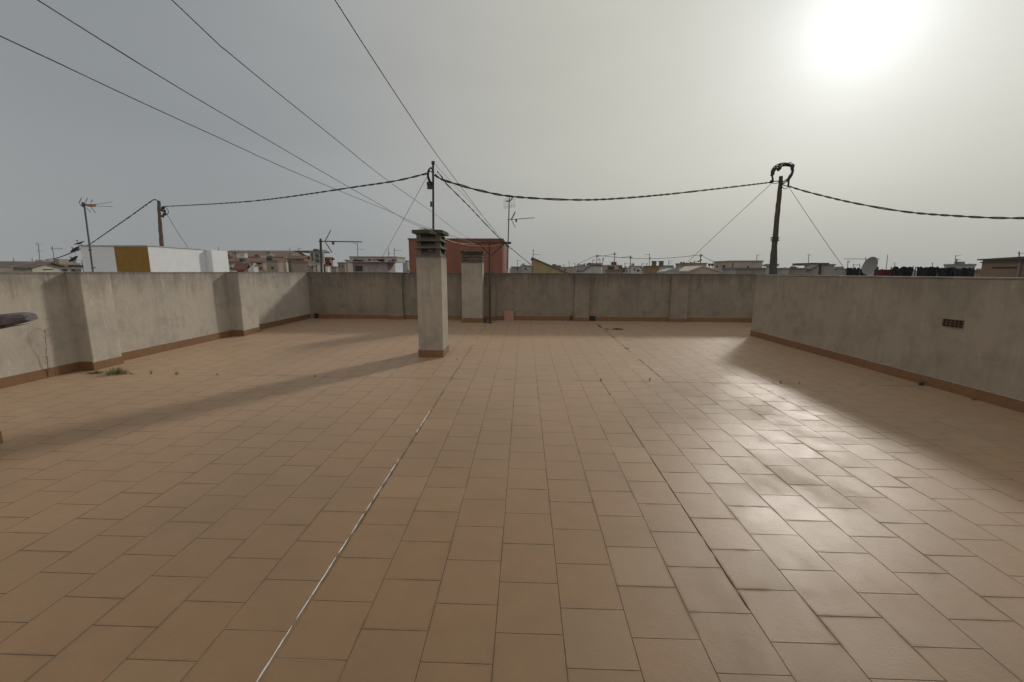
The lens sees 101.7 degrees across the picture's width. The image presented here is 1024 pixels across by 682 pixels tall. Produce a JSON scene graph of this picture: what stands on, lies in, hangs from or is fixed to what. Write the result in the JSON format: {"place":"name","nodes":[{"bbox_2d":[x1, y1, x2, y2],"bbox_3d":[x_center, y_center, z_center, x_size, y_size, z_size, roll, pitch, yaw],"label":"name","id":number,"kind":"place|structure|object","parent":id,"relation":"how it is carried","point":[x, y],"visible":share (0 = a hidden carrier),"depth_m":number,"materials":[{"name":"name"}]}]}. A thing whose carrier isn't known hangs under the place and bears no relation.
{"place":"outdoors","nodes":[
{"label":"outdoors","id":0,"kind":"place"},
{"bbox_2d":[0,265,13,271],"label":"house","id":1,"kind":"structure","parent":0,"point":[6,268],"depth_m":28.04,"materials":[{"name":"beige paint"}]},
{"bbox_2d":[0,259,71,271],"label":"house","id":2,"kind":"structure","parent":0,"point":[39,266],"depth_m":32.51,"materials":[{"name":"white paint"}]},
{"bbox_2d":[46,248,80,259],"bbox_3d":[-29.124,-5.573,26.924,24.454,0.411,0.064,8,12,38],"label":"power cable","id":3,"kind":"object","parent":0,"point":[64,255],"visible":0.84,"depth_m":25.28,"materials":[{"name":"grey rubber"}]},
{"bbox_2d":[58,265,83,271],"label":"house","id":4,"kind":"structure","parent":0,"point":[73,268],"depth_m":26.44,"materials":[{"name":"beige paint"}]},
{"bbox_2d":[62,260,80,265],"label":"house","id":5,"kind":"structure","parent":0,"point":[74,263],"depth_m":49.31,"materials":[{"name":"grey concrete"}]},
{"bbox_2d":[69,256,83,271],"bbox_3d":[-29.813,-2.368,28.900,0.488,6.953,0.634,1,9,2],"label":"satellite dish","id":6,"kind":"object","parent":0,"point":[73,258],"visible":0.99,"depth_m":28.27,"materials":[{"name":"metal"}]},
{"bbox_2d":[79,197,112,271],"bbox_3d":[-8.796,-1.797,9.034,0.955,2.540,0.102,2,10,13],"label":"antenna","id":7,"kind":"object","parent":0,"point":[83,204],"visible":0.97,"depth_m":8.96,"materials":[{"name":"metal"}]},
{"bbox_2d":[157,201,168,245],"bbox_3d":[-12.875,-2.800,15.588,0.705,4.713,0.184,3,10,14],"label":"utility pole","id":8,"kind":"object","parent":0,"point":[160,229],"visible":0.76,"depth_m":15.33,"materials":[{"name":"wood"}]},
{"bbox_2d":[90,199,158,243],"bbox_3d":[-16.104,-4.792,17.130,7.536,1.440,0.046,6,11,30],"label":"power cable","id":9,"kind":"object","parent":8,"relation":"attached to","point":[125,219],"visible":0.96,"depth_m":16.69,"materials":[{"name":"black rubber"}]},
{"bbox_2d":[162,173,426,206],"bbox_3d":[-7.134,-3.932,11.326,13.744,0.620,0.036,7,11,35],"label":"power cable","id":10,"kind":"object","parent":8,"relation":"attached to","point":[308,193],"visible":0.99,"depth_m":9.54,"materials":[{"name":"black rubber"}]},
{"bbox_2d":[229,264,236,271],"bbox_3d":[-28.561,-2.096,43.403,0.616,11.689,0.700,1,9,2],"label":"house","id":11,"kind":"structure","parent":0,"point":[231,266],"depth_m":42.21,"materials":[{"name":"white paint"}]},
{"bbox_2d":[228,252,250,265],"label":"house","id":12,"kind":"structure","parent":0,"point":[242,260],"depth_m":50.61,"materials":[{"name":"concrete"}]},
{"bbox_2d":[232,263,250,271],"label":"house","id":13,"kind":"structure","parent":0,"point":[241,267],"depth_m":38.21,"materials":[{"name":"red ceramic"}]},
{"bbox_2d":[238,253,247,257],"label":"house","id":14,"kind":"structure","parent":0,"point":[243,255],"depth_m":70.00,"materials":[{"name":"white paint"}]},
{"bbox_2d":[248,263,260,271],"bbox_3d":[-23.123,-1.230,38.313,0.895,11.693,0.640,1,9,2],"label":"house","id":15,"kind":"structure","parent":0,"point":[254,268],"depth_m":37.19,"materials":[{"name":"white paint"}]},
{"bbox_2d":[228,258,294,271],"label":"house","id":16,"kind":"structure","parent":0,"point":[253,260],"depth_m":61.49,"materials":[{"name":"brown"}]},
{"bbox_2d":[257,262,266,271],"bbox_3d":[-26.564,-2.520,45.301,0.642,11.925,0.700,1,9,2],"label":"house","id":17,"kind":"structure","parent":0,"point":[263,267],"depth_m":44.17,"materials":[{"name":"beige paint"}]},
{"bbox_2d":[227,250,304,258],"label":"house","id":18,"kind":"structure","parent":0,"point":[256,254],"depth_m":80.36,"materials":[{"name":"beige paint"}]},
{"bbox_2d":[260,251,274,257],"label":"house","id":19,"kind":"structure","parent":0,"point":[267,253],"depth_m":67.93,"materials":[{"name":"white paint"}]},
{"bbox_2d":[266,256,282,271],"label":"house","id":20,"kind":"structure","parent":0,"point":[273,265],"depth_m":46.09,"materials":[{"name":"paint"}]},
{"bbox_2d":[283,260,288,271],"bbox_3d":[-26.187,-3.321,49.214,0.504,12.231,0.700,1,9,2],"label":"house","id":21,"kind":"structure","parent":0,"point":[285,266],"depth_m":48.06,"materials":[{"name":"white paint"}]},
{"bbox_2d":[287,260,292,271],"bbox_3d":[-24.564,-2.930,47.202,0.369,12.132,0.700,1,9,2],"label":"house","id":22,"kind":"structure","parent":0,"point":[290,266],"depth_m":46.04,"materials":[{"name":"white paint"}]},
{"bbox_2d":[287,255,309,260],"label":"house","id":23,"kind":"structure","parent":0,"point":[300,257],"depth_m":66.33,"materials":[{"name":"paint"}]},
{"bbox_2d":[291,261,315,271],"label":"house","id":24,"kind":"structure","parent":0,"point":[304,266],"depth_m":45.02,"materials":[{"name":"beige paint"}]},
{"bbox_2d":[294,249,329,271],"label":"house","id":25,"kind":"structure","parent":0,"point":[314,255],"depth_m":63.68,"materials":[{"name":"concrete"}]},
{"bbox_2d":[331,267,337,271],"bbox_3d":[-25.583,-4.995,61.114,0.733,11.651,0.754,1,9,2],"label":"house","id":26,"kind":"structure","parent":0,"point":[334,269],"depth_m":59.93,"materials":[{"name":"white paint"}]},
{"bbox_2d":[319,230,361,271],"bbox_3d":[-5.595,-2.450,13.707,1.355,2.287,0.360,-4,10,-24],"label":"antenna","id":27,"kind":"object","parent":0,"point":[321,262],"visible":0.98,"depth_m":13.43,"materials":[{"name":"metal"}]},
{"bbox_2d":[337,262,345,271],"bbox_3d":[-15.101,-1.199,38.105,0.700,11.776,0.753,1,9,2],"label":"house","id":28,"kind":"structure","parent":0,"point":[341,266],"depth_m":36.90,"materials":[{"name":"beige paint"}]},
{"bbox_2d":[346,256,404,271],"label":"house","id":29,"kind":"structure","parent":0,"point":[365,264],"depth_m":29.81,"materials":[{"name":"white paint"}]},
{"bbox_2d":[355,266,362,270],"bbox_3d":[-10.970,-5.200,29.900,0.524,0.379,0.080,1,9,2],"label":"window","id":30,"kind":"structure","parent":29,"relation":"in","point":[357,268],"depth_m":29.87,"materials":[{"name":"black glass"}]},
{"bbox_2d":[403,260,409,271],"bbox_3d":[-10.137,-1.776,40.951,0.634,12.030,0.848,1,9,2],"label":"house","id":31,"kind":"structure","parent":0,"point":[406,267],"depth_m":39.72,"materials":[{"name":"white paint"}]},
{"bbox_2d":[427,161,434,250],"bbox_3d":[-1.460,-1.503,7.676,0.161,3.429,0.116,1,9,2],"label":"cable mast","id":32,"kind":"object","parent":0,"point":[430,184],"visible":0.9,"depth_m":7.47,"materials":[{"name":"metal"}]},
{"bbox_2d":[374,177,426,270],"bbox_3d":[-2.811,-2.487,9.916,0.017,1.735,5.347,-5,11,-29],"label":"guy wire","id":33,"kind":"object","parent":32,"relation":"attached to","point":[403,219],"visible":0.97,"depth_m":9.03,"materials":[{"name":"grey metal"}]},
{"bbox_2d":[437,171,534,267],"bbox_3d":[-0.261,-2.809,11.102,0.026,1.642,7.462,3,10,16],"label":"power cable","id":34,"kind":"object","parent":32,"relation":"attached to","point":[478,216],"visible":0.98,"depth_m":9.29,"materials":[{"name":"black rubber"}]},
{"bbox_2d":[408,238,508,272],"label":"rooftop block","id":35,"kind":"structure","parent":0,"point":[454,258],"depth_m":21.64,"materials":[{"name":"red brick"}]},
{"bbox_2d":[0,318,1023,681],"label":"floor","id":36,"kind":"structure","parent":0,"point":[182,514],"depth_m":2.81,"materials":[{"name":"tile"}]},
{"bbox_2d":[41,327,50,370],"bbox_3d":[-6.522,0.168,5.871,0.136,0.729,0.113,-8,13,-41],"label":"weed","id":37,"kind":"object","parent":36,"relation":"on","point":[46,348],"visible":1,"depth_m":5.86,"materials":[{"name":"plant"}]},
{"bbox_2d":[87,370,103,373],"bbox_3d":[-6.200,0.455,6.203,0.268,0.047,0.181,1,9,2],"label":"weed","id":38,"kind":"object","parent":36,"relation":"on","point":[95,371],"visible":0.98,"depth_m":6.19,"materials":[{"name":"green plant"}]},
{"bbox_2d":[103,366,128,375],"bbox_3d":[-5.843,0.401,6.166,0.385,0.172,0.270,1,9,2],"label":"weed","id":39,"kind":"object","parent":36,"relation":"on","point":[116,371],"visible":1,"depth_m":6.15,"materials":[{"name":"green plant"}]},
{"bbox_2d":[256,459,398,681],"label":"floor joint","id":40,"kind":"object","parent":36,"relation":"on","point":[263,670],"visible":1,"depth_m":2.13,"materials":[{"name":"grey concrete"}]},
{"bbox_2d":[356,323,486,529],"bbox_3d":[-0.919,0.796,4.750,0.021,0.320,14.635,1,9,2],"label":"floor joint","id":41,"kind":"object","parent":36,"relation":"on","point":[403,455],"visible":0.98,"depth_m":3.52,"materials":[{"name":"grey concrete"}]},
{"bbox_2d":[412,229,448,356],"bbox_3d":[-1.428,-0.618,7.546,0.534,2.740,0.618,1,9,2],"label":"chimney","id":42,"kind":"object","parent":36,"relation":"on","point":[431,268],"visible":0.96,"depth_m":7.28,"materials":[{"name":"paint"}]},
{"bbox_2d":[460,251,484,322],"bbox_3d":[-1.103,-1.252,11.861,0.644,2.585,0.565,1,9,2],"label":"chimney","id":43,"kind":"object","parent":36,"relation":"on","point":[472,272],"visible":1,"depth_m":11.58,"materials":[{"name":"paint"}]},
{"bbox_2d":[473,242,510,322],"bbox_3d":[-0.545,-1.593,11.495,1.037,2.229,0.140,1,9,2],"label":"clothesline post","id":44,"kind":"object","parent":36,"relation":"on","point":[489,243],"visible":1,"depth_m":11.36,"materials":[{"name":"metal"}]},
{"bbox_2d":[0,35,471,242],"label":"clothesline","id":45,"kind":"object","parent":44,"relation":"attached to","point":[168,114],"visible":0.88,"depth_m":2.35,"materials":[{"name":"metal"}]},
{"bbox_2d":[37,0,473,242],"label":"clothesline","id":46,"kind":"object","parent":44,"relation":"attached to","point":[197,98],"visible":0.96,"depth_m":2.08,"materials":[{"name":"metal"}]},
{"bbox_2d":[172,0,476,241],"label":"clothesline","id":47,"kind":"object","parent":44,"relation":"attached to","point":[285,98],"visible":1,"depth_m":2.08,"materials":[{"name":"metal"}]},
{"bbox_2d":[335,0,501,241],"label":"clothesline","id":48,"kind":"object","parent":44,"relation":"attached to","point":[394,91],"visible":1,"depth_m":1.99,"materials":[{"name":"metal"}]},
{"bbox_2d":[504,311,513,320],"bbox_3d":[-0.091,-0.742,12.227,0.280,0.274,0.074,1,9,2],"label":"floor tile","id":49,"kind":"object","parent":36,"relation":"on","point":[508,315],"visible":1,"depth_m":12.22,"materials":[{"name":"orange tile"}]},
{"bbox_2d":[274,375,893,385],"bbox_3d":[0.958,0.570,6.033,9.746,0.044,0.017,1,9,2],"label":"floor joint","id":50,"kind":"object","parent":36,"relation":"on","point":[581,380],"visible":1,"depth_m":6.03,"materials":[{"name":"brown concrete"}]},
{"bbox_2d":[596,323,664,380],"bbox_3d":[2.305,0.028,8.978,0.027,0.131,5.965,1,9,2],"label":"floor joint","id":51,"kind":"object","parent":36,"relation":"on","point":[639,359],"visible":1,"depth_m":7.16,"materials":[{"name":"brown concrete"}]},
{"bbox_2d":[601,381,748,609],"bbox_3d":[1.154,1.391,1.684,0.010,0.194,8.865,1,9,2],"label":"floor joint","id":52,"kind":"object","parent":36,"relation":"on","point":[692,522],"visible":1,"depth_m":2.68,"materials":[{"name":"brown concrete"}]},
{"bbox_2d":[0,0,1023,272],"label":"sky","id":53,"kind":"structure","parent":0,"point":[905,105],"materials":[{"name":"grey"}]},
{"bbox_2d":[511,265,526,272],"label":"house","id":54,"kind":"structure","parent":0,"point":[513,269],"depth_m":93.66,"materials":[{"name":"concrete"}]},
{"bbox_2d":[505,197,534,268],"bbox_3d":[0.245,-3.784,14.589,1.079,2.510,0.384,1,9,2],"label":"antenna","id":55,"kind":"object","parent":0,"point":[508,219],"visible":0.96,"depth_m":14.52,"materials":[{"name":"metal"}]},
{"bbox_2d":[520,263,531,272],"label":"house","id":56,"kind":"structure","parent":0,"point":[526,269],"depth_m":78.82,"materials":[{"name":"white paint"}]},
{"bbox_2d":[531,257,567,272],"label":"gable wall","id":57,"kind":"structure","parent":0,"point":[540,266],"depth_m":24.58,"materials":[{"name":"yellow paint"}]},
{"bbox_2d":[561,264,573,272],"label":"house","id":58,"kind":"structure","parent":0,"point":[569,269],"depth_m":73.68,"materials":[{"name":"concrete"}]},
{"bbox_2d":[574,264,582,272],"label":"house","id":59,"kind":"structure","parent":0,"point":[577,267],"depth_m":68.12,"materials":[{"name":"white paint"}]},
{"bbox_2d":[602,262,618,272],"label":"house","id":60,"kind":"structure","parent":0,"point":[606,267],"depth_m":56.53,"materials":[{"name":"concrete"}]},
{"bbox_2d":[605,265,623,272],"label":"house","id":61,"kind":"structure","parent":0,"point":[610,269],"depth_m":45.09,"materials":[{"name":"concrete"}]},
{"bbox_2d":[619,265,628,273],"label":"house","id":62,"kind":"structure","parent":0,"point":[626,270],"depth_m":78.37,"materials":[{"name":"concrete"}]},
{"bbox_2d":[628,263,641,273],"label":"house","id":63,"kind":"structure","parent":0,"point":[633,269],"depth_m":62.63,"materials":[{"name":"white paint"}]},
{"bbox_2d":[643,261,663,273],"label":"house","id":64,"kind":"structure","parent":0,"point":[653,269],"depth_m":35.37,"materials":[{"name":"paint"}]},
{"bbox_2d":[658,265,673,269],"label":"house","id":65,"kind":"structure","parent":0,"point":[666,266],"depth_m":42.88,"materials":[{"name":"white paint"}]},
{"bbox_2d":[657,268,678,273],"bbox_3d":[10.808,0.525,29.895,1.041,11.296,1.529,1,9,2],"label":"house","id":66,"kind":"structure","parent":0,"point":[669,271],"depth_m":28.32,"materials":[{"name":"white paint"}]},
{"bbox_2d":[678,266,721,273],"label":"house","id":67,"kind":"structure","parent":0,"point":[695,270],"depth_m":30.20,"materials":[{"name":"beige paint"}]},
{"bbox_2d":[713,260,763,273],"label":"house","id":68,"kind":"structure","parent":0,"point":[719,265],"depth_m":31.97,"materials":[{"name":"paint"}]},
{"bbox_2d":[722,268,765,273],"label":"house","id":69,"kind":"structure","parent":0,"point":[750,270],"depth_m":22.32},
{"bbox_2d":[764,264,778,273],"bbox_3d":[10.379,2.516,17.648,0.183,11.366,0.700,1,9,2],"label":"house","id":70,"kind":"structure","parent":0,"point":[767,270],"depth_m":16.92,"materials":[{"name":"grey concrete"}]},
{"bbox_2d":[777,268,789,273],"bbox_3d":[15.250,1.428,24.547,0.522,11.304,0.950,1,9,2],"label":"house","id":71,"kind":"structure","parent":0,"point":[782,270],"depth_m":23.26,"materials":[{"name":"grey paint"}]},
{"bbox_2d":[788,268,807,273],"bbox_3d":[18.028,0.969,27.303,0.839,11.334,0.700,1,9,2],"label":"house","id":72,"kind":"structure","parent":0,"point":[797,270],"depth_m":26.13,"materials":[{"name":"grey paint"}]},
{"bbox_2d":[805,265,818,273],"bbox_3d":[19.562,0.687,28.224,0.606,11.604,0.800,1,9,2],"label":"house","id":73,"kind":"structure","parent":0,"point":[812,269],"depth_m":27.07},
{"bbox_2d":[792,263,835,274],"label":"house","id":74,"kind":"structure","parent":0,"point":[828,269],"depth_m":29.93,"materials":[{"name":"concrete"}]},
{"bbox_2d":[809,263,828,273],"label":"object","id":75,"kind":"object","parent":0,"point":[820,267],"visible":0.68,"depth_m":15.40,"materials":[{"name":"concrete"}]},
{"bbox_2d":[833,267,853,275],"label":"house","id":76,"kind":"structure","parent":0,"point":[839,271],"depth_m":53.11,"materials":[{"name":"grey paint"}]},
{"bbox_2d":[878,269,891,275],"bbox_3d":[11.535,-1.683,12.979,0.459,1.094,0.128,1,9,2],"label":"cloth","id":77,"kind":"object","parent":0,"point":[882,272],"visible":0.16,"depth_m":12.90,"materials":[{"name":"fabric"}]},
{"bbox_2d":[943,259,976,268],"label":"house","id":78,"kind":"structure","parent":0,"point":[958,265],"depth_m":44.90,"materials":[{"name":"concrete"}]},
{"bbox_2d":[973,270,980,276],"bbox_3d":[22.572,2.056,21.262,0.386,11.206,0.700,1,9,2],"label":"house","id":79,"kind":"structure","parent":0,"point":[977,273],"depth_m":20.11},
{"bbox_2d":[977,256,1023,276],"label":"house","id":80,"kind":"structure","parent":0,"point":[1004,267],"depth_m":14.56,"materials":[{"name":"beige paint"}]},
{"label":"ground","id":81,"kind":"structure","parent":0,"visible":0},
{"bbox_2d":[78,245,228,271],"bbox_3d":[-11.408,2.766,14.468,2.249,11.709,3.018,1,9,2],"label":"rooftop room","id":82,"kind":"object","parent":81,"relation":"on","point":[127,258],"visible":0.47,"depth_m":12.20,"materials":[{"name":"paint"}]},
{"bbox_2d":[316,263,323,271],"bbox_3d":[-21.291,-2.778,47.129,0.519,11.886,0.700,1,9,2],"label":"house","id":83,"kind":"structure","parent":81,"relation":"on","point":[318,267],"depth_m":45.95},
{"bbox_2d":[324,257,334,271],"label":"house","id":84,"kind":"structure","parent":81,"relation":"on","point":[328,261],"depth_m":65.85,"materials":[{"name":"red brick"}]},
{"bbox_2d":[576,265,602,272],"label":"house","id":85,"kind":"structure","parent":81,"relation":"on","point":[590,269],"depth_m":47.09,"materials":[{"name":"white paint"}]},
{"bbox_2d":[583,263,601,265],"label":"building","id":86,"kind":"structure","parent":81,"relation":"on","point":[592,264],"depth_m":50.84,"materials":[{"name":"concrete"}]},
{"bbox_2d":[675,260,706,268],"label":"house","id":87,"kind":"structure","parent":81,"relation":"on","point":[680,265],"depth_m":39.87,"materials":[{"name":"concrete"}]},
{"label":"utility pole","id":88,"kind":"object","parent":87,"relation":"on","visible":0},
{"bbox_2d":[631,255,696,258],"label":"power cable","id":89,"kind":"object","parent":88,"relation":"attached to","point":[657,258],"visible":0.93,"depth_m":46.19,"materials":[{"name":"metal"}]},
{"bbox_2d":[723,267,737,273],"bbox_3d":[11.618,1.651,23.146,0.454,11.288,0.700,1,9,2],"label":"house","id":90,"kind":"structure","parent":81,"relation":"on","point":[729,270],"depth_m":21.97,"materials":[{"name":"grey paint"}]},
{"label":"terrace slab","id":91,"kind":"structure","parent":0,"visible":0},
{"bbox_2d":[0,272,310,388],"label":"parapet wall","id":92,"kind":"structure","parent":91,"relation":"on","point":[94,321],"depth_m":6.99,"materials":[{"name":"paint"}]},
{"bbox_2d":[307,272,822,321],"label":"parapet wall","id":93,"kind":"structure","parent":91,"relation":"on","point":[599,296],"depth_m":12.16,"materials":[{"name":"concrete"}]},
{"bbox_2d":[589,316,595,320],"bbox_3d":[2.356,-0.664,12.255,0.200,0.150,0.019,1,9,2],"label":"roof drain","id":94,"kind":"object","parent":93,"relation":"attached to","point":[592,318],"visible":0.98,"depth_m":12.25,"materials":[{"name":"metal"}]},
{"bbox_2d":[750,275,1023,412],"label":"parapet wall","id":95,"kind":"structure","parent":91,"relation":"on","point":[962,336],"depth_m":6.12,"materials":[{"name":"paint"}]},
{"bbox_3d":[-5.083,-0.020,3.039,0.765,3.000,1.300,1,9,2],"label":"wall pier","id":96,"kind":"object","parent":91,"relation":"on","visible":0},
{"bbox_2d":[0,312,37,328],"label":"timber","id":97,"kind":"object","parent":96,"relation":"attached to","point":[8,320],"visible":1,"depth_m":3.40,"materials":[{"name":"grey wood"}]},
{"bbox_3d":[12.076,4.023,12.624,9.500,10.050,5.300,1,9,2],"label":"rooftop block","id":98,"kind":"object","parent":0,"visible":0},
{"bbox_2d":[769,162,794,273],"bbox_3d":[7.881,-2.557,12.656,0.728,5.389,0.374,1,9,2],"label":"utility pole","id":99,"kind":"object","parent":98,"relation":"on","point":[773,258],"visible":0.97,"depth_m":12.46,"materials":[{"name":"metal"}]},
{"bbox_2d":[434,174,769,200],"bbox_3d":[3.136,-3.709,9.887,10.367,1.211,0.047,-5,11,-29],"label":"power cable","id":100,"kind":"object","parent":99,"relation":"attached to","point":[479,190],"visible":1,"depth_m":9.09,"materials":[{"name":"black rubber"}]},
{"bbox_2d":[676,183,771,272],"bbox_3d":[6.821,-3.564,13.648,0.134,2.647,2.777,-8,13,-41],"label":"guy wire","id":101,"kind":"object","parent":99,"relation":"attached to","point":[726,225],"visible":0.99,"depth_m":13.50,"materials":[{"name":"grey metal"}]},
{"bbox_2d":[789,188,846,271],"bbox_3d":[9.221,-3.331,12.558,1.993,2.453,0.014,1,9,2],"label":"guy wire","id":102,"kind":"object","parent":99,"relation":"attached to","point":[817,230],"visible":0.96,"depth_m":12.54,"materials":[{"name":"grey metal"}]},
{"bbox_2d":[789,186,1023,218],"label":"power cable","id":103,"kind":"object","parent":99,"relation":"attached to","point":[877,207],"visible":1,"depth_m":9.54,"materials":[{"name":"black rubber"}]},
{"bbox_2d":[846,267,855,275],"bbox_3d":[10.596,-1.738,13.099,0.254,1.130,0.128,1,9,2],"label":"screen","id":104,"kind":"object","parent":98,"relation":"on","point":[850,272],"visible":0.21,"depth_m":13.02,"materials":[{"name":"metal"}]},
{"bbox_2d":[855,268,859,275],"bbox_3d":[10.959,-1.767,13.285,0.141,1.130,0.127,1,9,2],"label":"screen","id":105,"kind":"object","parent":98,"relation":"on","point":[857,270],"visible":0.3,"depth_m":13.20,"materials":[{"name":"metal"}]},
{"bbox_2d":[859,268,866,275],"bbox_3d":[11.312,-1.791,13.474,0.211,1.119,0.128,1,9,2],"label":"screen","id":106,"kind":"object","parent":98,"relation":"on","point":[861,273],"visible":0.09,"depth_m":13.39,"materials":[{"name":"metal"}]},
{"bbox_2d":[862,257,878,275],"bbox_3d":[10.427,-1.715,12.231,0.370,1.484,0.532,9,13,43],"label":"satellite dish","id":107,"kind":"object","parent":98,"relation":"on","point":[869,265],"visible":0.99,"depth_m":12.16,"materials":[{"name":"metal"}]},
{"bbox_2d":[890,266,913,275],"bbox_3d":[11.317,-1.587,12.190,0.584,1.181,0.128,1,9,2],"label":"screen","id":108,"kind":"object","parent":98,"relation":"on","point":[902,271],"visible":0.26,"depth_m":12.10,"materials":[{"name":"metal"}]},
{"bbox_2d":[914,266,937,275],"bbox_3d":[11.647,-1.510,11.788,0.591,1.182,0.128,1,9,2],"label":"screen","id":109,"kind":"object","parent":98,"relation":"on","point":[926,271],"visible":0.27,"depth_m":11.71,"materials":[{"name":"metal"}]},
{"bbox_2d":[936,267,954,276],"bbox_3d":[11.956,-1.466,11.585,0.410,1.156,0.126,1,9,2],"label":"screen","id":110,"kind":"object","parent":98,"relation":"on","point":[944,272],"visible":0.27,"depth_m":11.52,"materials":[{"name":"metal"}]},
{"bbox_2d":[950,267,974,276],"bbox_3d":[12.236,-1.421,11.380,0.570,1.160,0.128,1,9,2],"label":"screen","id":111,"kind":"object","parent":98,"relation":"on","point":[964,272],"visible":0.26,"depth_m":11.30,"materials":[{"name":"metal"}]}
]}

